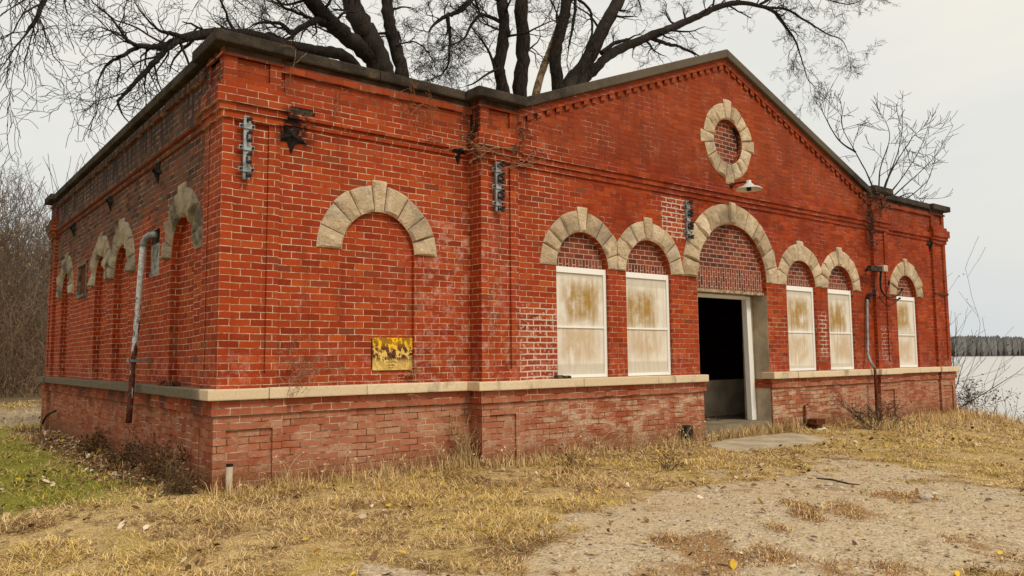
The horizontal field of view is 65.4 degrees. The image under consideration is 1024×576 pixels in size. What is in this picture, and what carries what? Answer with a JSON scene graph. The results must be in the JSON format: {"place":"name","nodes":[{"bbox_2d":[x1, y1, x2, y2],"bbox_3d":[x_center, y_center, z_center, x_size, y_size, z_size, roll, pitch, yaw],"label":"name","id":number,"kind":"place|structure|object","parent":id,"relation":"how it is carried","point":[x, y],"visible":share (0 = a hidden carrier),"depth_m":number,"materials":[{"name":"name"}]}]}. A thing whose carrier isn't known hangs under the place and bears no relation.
{"place":"outdoors","nodes":[
{"label":"outdoors","id":0,"kind":"place"},
{"bbox_2d":[0,380,1023,575],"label":"ground","id":1,"kind":"structure","parent":0,"point":[959,558],"depth_m":7.25,"materials":[{"name":"beige soil"}]},
{"bbox_2d":[0,235,47,385],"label":"bushy tree","id":2,"kind":"object","parent":1,"relation":"on","point":[17,252],"visible":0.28,"depth_m":42.98,"materials":[{"name":"brown plant"}]},
{"bbox_2d":[0,192,48,323],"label":"bare tree","id":3,"kind":"object","parent":1,"relation":"on","point":[12,264],"visible":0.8,"depth_m":36.02,"materials":[{"name":"brown plant"}]},
{"bbox_2d":[0,219,49,399],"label":"undergrowth","id":4,"kind":"object","parent":1,"relation":"on","point":[10,384],"depth_m":33.16,"materials":[{"name":"plant"}]},
{"bbox_2d":[0,214,49,367],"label":"bare tree","id":5,"kind":"object","parent":1,"relation":"on","point":[10,238],"visible":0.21,"depth_m":45.74,"materials":[{"name":"brown plant"}]},
{"bbox_2d":[0,221,49,370],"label":"bushy tree","id":6,"kind":"object","parent":1,"relation":"on","point":[3,241],"visible":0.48,"depth_m":38.15,"materials":[{"name":"brown plant"}]},
{"bbox_2d":[0,245,49,369],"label":"bushy tree","id":7,"kind":"object","parent":1,"relation":"on","point":[43,257],"visible":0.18,"depth_m":45.26,"materials":[{"name":"brown plant"}]},
{"bbox_2d":[0,152,50,326],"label":"bare tree","id":8,"kind":"object","parent":1,"relation":"on","point":[7,222],"visible":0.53,"depth_m":51.66,"materials":[{"name":"brown plant"}]},
{"bbox_2d":[1,209,49,331],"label":"bare tree","id":9,"kind":"object","parent":1,"relation":"on","point":[27,262],"visible":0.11,"depth_m":59.52,"materials":[{"name":"brown plant"}]},
{"bbox_2d":[0,140,51,350],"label":"bare tree","id":10,"kind":"object","parent":1,"relation":"on","point":[30,200],"visible":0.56,"depth_m":42.98,"materials":[{"name":"brown plant"}]},
{"bbox_2d":[7,213,49,310],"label":"bare tree","id":11,"kind":"object","parent":1,"relation":"on","point":[36,247],"visible":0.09,"depth_m":52.99,"materials":[{"name":"brown plant"}]},
{"bbox_2d":[0,143,92,366],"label":"woods","id":12,"kind":"object","parent":1,"relation":"on","point":[25,225],"visible":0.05,"depth_m":69.36,"materials":[{"name":"brown plant"}]},
{"bbox_2d":[42,410,56,423],"bbox_3d":[-9.150,2.555,15.775,0.038,0.364,1.512,3,-6,-38],"label":"bent rod","id":13,"kind":"object","parent":1,"relation":"on","point":[45,417],"visible":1,"depth_m":15.91,"materials":[{"name":"metal"}]},
{"bbox_2d":[70,424,109,455],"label":"dead weed","id":14,"kind":"object","parent":1,"relation":"on","point":[92,444],"visible":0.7,"depth_m":11.93,"materials":[{"name":"brown plant"}]},
{"bbox_2d":[95,435,145,467],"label":"dead weed","id":15,"kind":"object","parent":1,"relation":"on","point":[121,459],"visible":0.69,"depth_m":10.42,"materials":[{"name":"brown plant"}]},
{"bbox_2d":[112,424,164,478],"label":"dead weed","id":16,"kind":"object","parent":1,"relation":"on","point":[154,434],"visible":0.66,"depth_m":9.36,"materials":[{"name":"brown plant"}]},
{"bbox_2d":[116,424,191,486],"bbox_3d":[-3.879,1.882,8.777,0.917,0.727,0.873,-3,-5,24],"label":"dead weed","id":17,"kind":"object","parent":1,"relation":"on","point":[155,468],"visible":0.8,"depth_m":8.72,"materials":[{"name":"brown plant"}]},
{"bbox_2d":[145,451,214,497],"bbox_3d":[-3.454,2.066,8.261,0.658,0.733,0.662,2,-6,-30],"label":"dead weed","id":18,"kind":"object","parent":1,"relation":"on","point":[176,483],"visible":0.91,"depth_m":8.20,"materials":[{"name":"brown plant"}]},
{"bbox_2d":[0,0,427,170],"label":"bare tree","id":19,"kind":"object","parent":1,"relation":"on","point":[360,39],"visible":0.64,"depth_m":20.63,"materials":[{"name":"brown plant"}]},
{"bbox_2d":[225,464,232,493],"bbox_3d":[-2.925,2.021,8.249,0.081,0.398,0.074,3,-6,-38],"label":"pipe stub","id":20,"kind":"object","parent":1,"relation":"on","point":[229,471],"visible":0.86,"depth_m":8.23,"materials":[{"name":"plastic"}]},
{"bbox_2d":[442,408,482,464],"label":"dead weed","id":21,"kind":"object","parent":1,"relation":"on","point":[464,446],"visible":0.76,"depth_m":10.12,"materials":[{"name":"brown plant"}]},
{"bbox_2d":[240,421,718,489],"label":"seeding grass","id":22,"kind":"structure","parent":1,"relation":"on","point":[508,452],"depth_m":10.41,"materials":[{"name":"beige plant"}]},
{"bbox_2d":[37,28,959,492],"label":"pump house","id":23,"kind":"structure","parent":1,"relation":"on","point":[605,284],"depth_m":11.15,"materials":[{"name":"brick"}]},
{"bbox_2d":[69,223,75,235],"bbox_3d":[-8.555,-1.149,15.516,0.094,0.308,0.323,3,-6,-38],"label":"anchor plate","id":24,"kind":"object","parent":23,"relation":"attached to","point":[73,228],"visible":1,"depth_m":15.49,"materials":[{"name":"metal"}]},
{"bbox_2d":[76,261,87,298],"bbox_3d":[-7.867,-0.139,14.641,0.080,0.645,0.850,3,-6,-38],"label":"window","id":25,"kind":"structure","parent":23,"relation":"in","point":[82,269],"depth_m":14.77,"materials":[{"name":"grey wood"}]},
{"bbox_2d":[105,194,113,210],"bbox_3d":[-6.604,-1.411,13.057,0.094,0.308,0.323,3,-6,-38],"label":"anchor plate","id":26,"kind":"object","parent":23,"relation":"attached to","point":[109,200],"visible":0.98,"depth_m":13.03,"materials":[{"name":"metal"}]},
{"bbox_2d":[125,231,158,422],"bbox_3d":[-4.979,0.498,10.718,0.317,2.581,0.509,-1,-5,1],"label":"drain pipe","id":27,"kind":"object","parent":23,"relation":"attached to","point":[145,239],"visible":1,"depth_m":10.69,"materials":[{"name":"metal"}]},
{"bbox_2d":[151,162,161,182],"bbox_3d":[-4.839,-1.575,10.827,0.094,0.308,0.323,3,-6,-38],"label":"anchor plate","id":28,"kind":"object","parent":23,"relation":"attached to","point":[156,170],"visible":0.98,"depth_m":10.80,"materials":[{"name":"metal"}]},
{"bbox_2d":[156,380,165,385],"bbox_3d":[-4.355,1.180,9.933,0.103,0.066,0.208,3,-6,-34],"label":"brick","id":29,"kind":"object","parent":23,"relation":"on","point":[160,382],"visible":0.81,"depth_m":9.86,"materials":[{"name":"red brick"}]},
{"bbox_2d":[165,381,180,385],"bbox_3d":[-4.091,1.155,9.633,0.109,0.062,0.268,4,-7,-41],"label":"brick","id":30,"kind":"object","parent":23,"relation":"on","point":[172,383],"visible":0.98,"depth_m":9.55,"materials":[{"name":"red brick"}]},
{"bbox_2d":[238,115,254,179],"bbox_3d":[-2.902,-1.545,8.760,0.176,0.710,0.099,3,-6,-38],"label":"insulator rack","id":31,"kind":"object","parent":23,"relation":"attached to","point":[246,147],"visible":1,"depth_m":8.76,"materials":[{"name":"metal"}]},
{"bbox_2d":[279,39,306,102],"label":"dead vine","id":32,"kind":"object","parent":23,"relation":"attached to","point":[293,68],"visible":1,"depth_m":9.09,"materials":[{"name":"brown plant"}]},
{"bbox_2d":[280,125,306,153],"bbox_3d":[-2.517,-1.725,9.165,0.380,0.362,0.094,3,-6,-38],"label":"anchor plate","id":33,"kind":"object","parent":23,"relation":"attached to","point":[291,138],"visible":0.99,"depth_m":9.16,"materials":[{"name":"metal"}]},
{"bbox_2d":[275,333,345,397],"bbox_3d":[-2.245,0.896,8.999,0.890,0.808,0.450,3,-6,-38],"label":"dead vine","id":34,"kind":"object","parent":23,"relation":"attached to","point":[306,371],"visible":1,"depth_m":8.95,"materials":[{"name":"brown plant"}]},
{"bbox_2d":[329,75,441,131],"bbox_3d":[-1.505,-2.253,9.871,1.629,0.902,0.343,3,-6,-38],"label":"dead vine","id":35,"kind":"object","parent":23,"relation":"attached to","point":[410,104],"visible":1,"depth_m":10.13,"materials":[{"name":"brown plant"}]},
{"bbox_2d":[371,337,412,370],"bbox_3d":[-1.477,0.813,9.856,0.572,0.407,0.021,3,-6,-38],"label":"warning sign","id":36,"kind":"object","parent":23,"relation":"attached to","point":[391,353],"visible":1,"depth_m":9.84,"materials":[{"name":"yellow metal"}]},
{"bbox_2d":[393,361,423,399],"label":"dead vine","id":37,"kind":"object","parent":23,"relation":"attached to","point":[415,365],"visible":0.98,"depth_m":9.91,"materials":[{"name":"brown plant"}]},
{"bbox_2d":[452,148,465,163],"bbox_3d":[-0.697,-1.815,10.616,0.361,0.344,0.094,3,-6,-38],"label":"anchor plate","id":38,"kind":"object","parent":23,"relation":"attached to","point":[459,151],"visible":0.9,"depth_m":10.61,"materials":[{"name":"metal"}]},
{"bbox_2d":[426,122,546,173],"bbox_3d":[-0.243,-1.799,10.568,1.807,0.739,0.442,3,-6,-32],"label":"dead vine","id":39,"kind":"object","parent":23,"relation":"attached to","point":[477,146],"visible":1,"depth_m":10.57,"materials":[{"name":"brown plant"}]},
{"bbox_2d":[492,162,505,211],"bbox_3d":[-0.174,-1.355,10.648,0.178,0.676,0.099,3,-6,-38],"label":"insulator rack","id":40,"kind":"object","parent":23,"relation":"attached to","point":[497,187],"visible":0.99,"depth_m":10.65,"materials":[{"name":"metal"}]},
{"bbox_2d":[457,104,560,164],"bbox_3d":[-0.080,-2.039,10.765,1.675,1.028,0.560,3,-6,-38],"label":"dead vine","id":41,"kind":"object","parent":23,"relation":"attached to","point":[511,144],"visible":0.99,"depth_m":10.80,"materials":[{"name":"brown plant"}]},
{"bbox_2d":[554,375,563,378],"bbox_3d":[0.654,1.243,11.122,0.120,0.056,0.094,4,-7,-44],"label":"brick","id":42,"kind":"object","parent":23,"relation":"on","point":[558,376],"visible":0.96,"depth_m":11.09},
{"bbox_2d":[556,266,607,377],"bbox_3d":[0.994,0.502,11.654,1.032,1.600,0.060,3,-6,-38],"label":"window","id":43,"kind":"structure","parent":23,"relation":"in","point":[581,292],"depth_m":11.66,"materials":[{"name":"white paint"}]},
{"bbox_2d":[626,272,670,375],"bbox_3d":[2.108,0.569,12.531,1.032,1.600,0.060,3,-6,-38],"label":"window","id":44,"kind":"structure","parent":23,"relation":"in","point":[647,295],"depth_m":12.54,"materials":[{"name":"white paint"}]},
{"bbox_2d":[684,200,694,238],"bbox_3d":[2.919,-1.133,13.168,0.178,0.648,0.099,3,-6,-38],"label":"insulator rack","id":45,"kind":"object","parent":23,"relation":"attached to","point":[688,222],"visible":1,"depth_m":13.17,"materials":[{"name":"metal"}]},
{"bbox_2d":[729,180,762,191],"bbox_3d":[3.935,-1.762,13.637,0.472,0.270,0.723,3,-6,-38],"label":"wall lamp","id":46,"kind":"object","parent":23,"relation":"attached to","point":[748,186],"visible":1,"depth_m":13.57,"materials":[{"name":"white metal"}]},
{"bbox_2d":[786,285,815,370],"bbox_3d":[5.452,0.768,15.162,0.972,1.600,0.060,3,-6,-38],"label":"window","id":47,"kind":"structure","parent":23,"relation":"in","point":[800,306],"depth_m":15.19,"materials":[{"name":"white paint"}]},
{"bbox_2d":[828,289,853,369],"bbox_3d":[6.559,0.834,16.033,0.952,1.600,0.060,3,-6,-38],"label":"window","id":48,"kind":"structure","parent":23,"relation":"in","point":[839,301],"depth_m":16.07,"materials":[{"name":"white paint"}]},
{"bbox_2d":[866,292,877,417],"bbox_3d":[7.430,1.445,16.436,0.181,2.763,0.472,-4,-6,36],"label":"conduit","id":49,"kind":"object","parent":23,"relation":"attached to","point":[867,345],"visible":0.9,"depth_m":16.39,"materials":[{"name":"metal"}]},
{"bbox_2d":[866,265,887,271],"bbox_3d":[7.546,-0.411,16.627,0.612,0.137,0.280,3,-6,-38],"label":"service bracket","id":50,"kind":"object","parent":23,"relation":"attached to","point":[881,268],"visible":0.98,"depth_m":16.58,"materials":[{"name":"grey metal"}]},
{"bbox_2d":[869,272,902,305],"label":"hanging cables","id":51,"kind":"object","parent":50,"relation":"hanging from","point":[880,278],"visible":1,"depth_m":16.63,"materials":[{"name":"rubber"}]},
{"bbox_2d":[854,181,900,252],"bbox_3d":[7.594,-1.498,16.768,1.068,1.560,0.677,0,-5,-5],"label":"ivy vine","id":52,"kind":"object","parent":23,"relation":"hanging from","point":[877,216],"visible":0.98,"depth_m":16.74,"materials":[{"name":"brown plant"}]},
{"bbox_2d":[807,69,963,213],"bbox_3d":[8.940,-3.463,18.925,6.760,3.752,2.420,3,-6,-38],"label":"parapet sapling","id":53,"kind":"object","parent":23,"relation":"on","point":[894,163],"visible":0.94,"depth_m":18.64,"materials":[{"name":"brown plant"}]},
{"bbox_2d":[896,296,917,366],"bbox_3d":[8.930,0.997,18.140,0.952,1.600,0.060,3,-6,-38],"label":"window","id":54,"kind":"structure","parent":23,"relation":"in","point":[906,305],"depth_m":18.18,"materials":[{"name":"white paint"}]},
{"bbox_2d":[926,239,932,250],"bbox_3d":[9.981,-1.054,19.007,0.361,0.344,0.094,3,-6,-38],"label":"anchor plate","id":55,"kind":"object","parent":23,"relation":"attached to","point":[929,243],"visible":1,"depth_m":18.99,"materials":[{"name":"metal"}]},
{"bbox_2d":[935,292,948,295],"bbox_3d":[10.169,0.157,19.271,0.704,0.050,0.414,3,-6,-38],"label":"iron strap","id":56,"kind":"object","parent":23,"relation":"attached to","point":[937,293],"visible":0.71,"depth_m":19.10,"materials":[{"name":"brown metal"}]},
{"bbox_2d":[0,413,1023,575],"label":"fallen leaves","id":57,"kind":"object","parent":1,"relation":"on","point":[734,564],"visible":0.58,"depth_m":9.03,"materials":[{"name":"brown plant"}]},
{"bbox_2d":[9,404,1023,499],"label":"tall dry weeds","id":58,"kind":"object","parent":1,"relation":"on","point":[758,430],"visible":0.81,"depth_m":11.74,"materials":[{"name":"beige plant"}]},
{"bbox_2d":[552,443,600,467],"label":"dead weed","id":59,"kind":"object","parent":1,"relation":"on","point":[570,459],"visible":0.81,"depth_m":10.24,"materials":[{"name":"beige plant"}]},
{"bbox_2d":[370,0,899,120],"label":"bare tree","id":60,"kind":"object","parent":1,"relation":"on","point":[587,68],"visible":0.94,"depth_m":33.73,"materials":[{"name":"brown plant"}]},
{"bbox_2d":[649,438,696,471],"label":"dead weed","id":61,"kind":"object","parent":1,"relation":"on","point":[667,465],"visible":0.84,"depth_m":10.12,"materials":[{"name":"beige plant"}]},
{"bbox_2d":[682,425,692,441],"bbox_3d":[2.775,2.407,12.595,0.140,0.482,0.110,3,-6,-38],"label":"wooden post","id":62,"kind":"object","parent":1,"relation":"on","point":[687,429],"visible":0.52,"depth_m":12.56,"materials":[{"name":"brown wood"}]},
{"bbox_2d":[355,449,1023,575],"bbox_3d":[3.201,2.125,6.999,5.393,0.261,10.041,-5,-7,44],"label":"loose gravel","id":63,"kind":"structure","parent":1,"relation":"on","point":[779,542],"depth_m":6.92,"materials":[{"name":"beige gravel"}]},
{"bbox_2d":[705,432,833,451],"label":"concrete slab","id":64,"kind":"structure","parent":1,"relation":"on","point":[774,440],"depth_m":12.82,"materials":[{"name":"beige concrete"}]},
{"bbox_2d":[783,416,804,430],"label":"dead weed","id":65,"kind":"object","parent":1,"relation":"on","point":[791,424],"visible":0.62,"depth_m":14.35,"materials":[{"name":"beige plant"}]},
{"bbox_2d":[804,404,807,427],"bbox_3d":[5.463,2.450,14.818,0.127,0.597,0.036,3,-6,-38],"label":"rusty pipe","id":66,"kind":"object","parent":1,"relation":"on","point":[805,405],"visible":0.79,"depth_m":14.79,"materials":[{"name":"brown metal"}]},
{"bbox_2d":[807,418,825,429],"bbox_3d":[5.665,2.602,14.818,0.300,0.345,0.228,3,-6,-38],"label":"metal box","id":67,"kind":"object","parent":1,"relation":"on","point":[815,423],"visible":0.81,"depth_m":14.75,"materials":[{"name":"brown metal"}]},
{"bbox_2d":[824,482,832,485],"bbox_3d":[3.623,2.239,9.106,0.126,0.057,0.090,3,-6,-38],"label":"stone","id":68,"kind":"object","parent":1,"relation":"on","point":[828,484],"visible":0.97,"depth_m":9.07,"materials":[{"name":"beige stone"}]},
{"bbox_2d":[816,478,859,484],"bbox_3d":[3.747,2.220,9.163,0.041,0.040,0.583,2,-6,-30],"label":"fallen stick","id":69,"kind":"object","parent":1,"relation":"on","point":[837,481],"visible":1,"depth_m":9.17,"materials":[{"name":"brown wood"}]},
{"bbox_2d":[833,393,916,430],"bbox_3d":[6.869,2.378,15.134,1.437,0.781,1.226,-2,-5,19],"label":"bare shrub","id":70,"kind":"object","parent":1,"relation":"on","point":[879,418],"visible":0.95,"depth_m":15.00,"materials":[{"name":"brown plant"}]},
{"bbox_2d":[911,499,920,502],"bbox_3d":[4.117,2.174,8.125,0.103,0.046,0.082,1,-5,-12],"label":"stone","id":71,"kind":"object","parent":1,"relation":"on","point":[915,501],"visible":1,"depth_m":8.09,"materials":[{"name":"beige stone"}]},
{"bbox_2d":[919,493,933,499],"bbox_3d":[4.340,2.191,8.362,0.157,0.078,0.133,3,-6,-38],"label":"stone","id":72,"kind":"object","parent":1,"relation":"on","point":[926,496],"visible":0.86,"depth_m":8.32,"materials":[{"name":"beige stone"}]},
{"bbox_2d":[948,238,1023,408],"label":"bare shrub","id":73,"kind":"object","parent":1,"relation":"on","point":[959,375],"visible":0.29,"depth_m":20.79,"materials":[{"name":"brown plant"}]},
{"bbox_2d":[956,374,1023,420],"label":"bare shrub","id":74,"kind":"object","parent":1,"relation":"on","point":[968,399],"visible":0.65,"depth_m":20.26,"materials":[{"name":"brown plant"}]},
{"bbox_2d":[986,388,999,414],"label":"weed stalk","id":75,"kind":"object","parent":1,"relation":"on","point":[993,402],"visible":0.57,"depth_m":21.08,"materials":[{"name":"brown plant"}]},
{"bbox_2d":[998,391,1020,420],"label":"weed stalk","id":76,"kind":"object","parent":1,"relation":"on","point":[1010,404],"visible":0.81,"depth_m":21.17,"materials":[{"name":"brown plant"}]},
{"bbox_2d":[0,398,1023,575],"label":"dry grass","id":77,"kind":"structure","parent":0,"point":[215,507],"depth_m":7.52,"materials":[{"name":"beige plant"}]},
{"bbox_2d":[0,0,1023,337],"label":"sky","id":78,"kind":"structure","parent":0,"point":[964,56],"materials":[{"name":"white"}]},
{"bbox_2d":[951,356,1023,421],"bbox_3d":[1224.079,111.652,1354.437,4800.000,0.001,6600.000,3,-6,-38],"label":"lake water","id":79,"kind":"structure","parent":0,"point":[1015,364],"depth_m":123.16,"materials":[{"name":"grey liquid"}]},
{"bbox_2d":[951,354,1023,356],"bbox_3d":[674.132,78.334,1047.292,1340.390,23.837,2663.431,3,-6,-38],"label":"shore","id":80,"kind":"structure","parent":0,"point":[988,355],"depth_m":1292.36,"materials":[{"name":"beige sand"}]},
{"bbox_2d":[950,335,1023,355],"bbox_3d":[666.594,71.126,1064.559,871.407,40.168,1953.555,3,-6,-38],"label":"woods","id":81,"kind":"object","parent":80,"relation":"on","point":[1013,342],"visible":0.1,"depth_m":1293.80,"materials":[{"name":"grey plant"}]}
]}

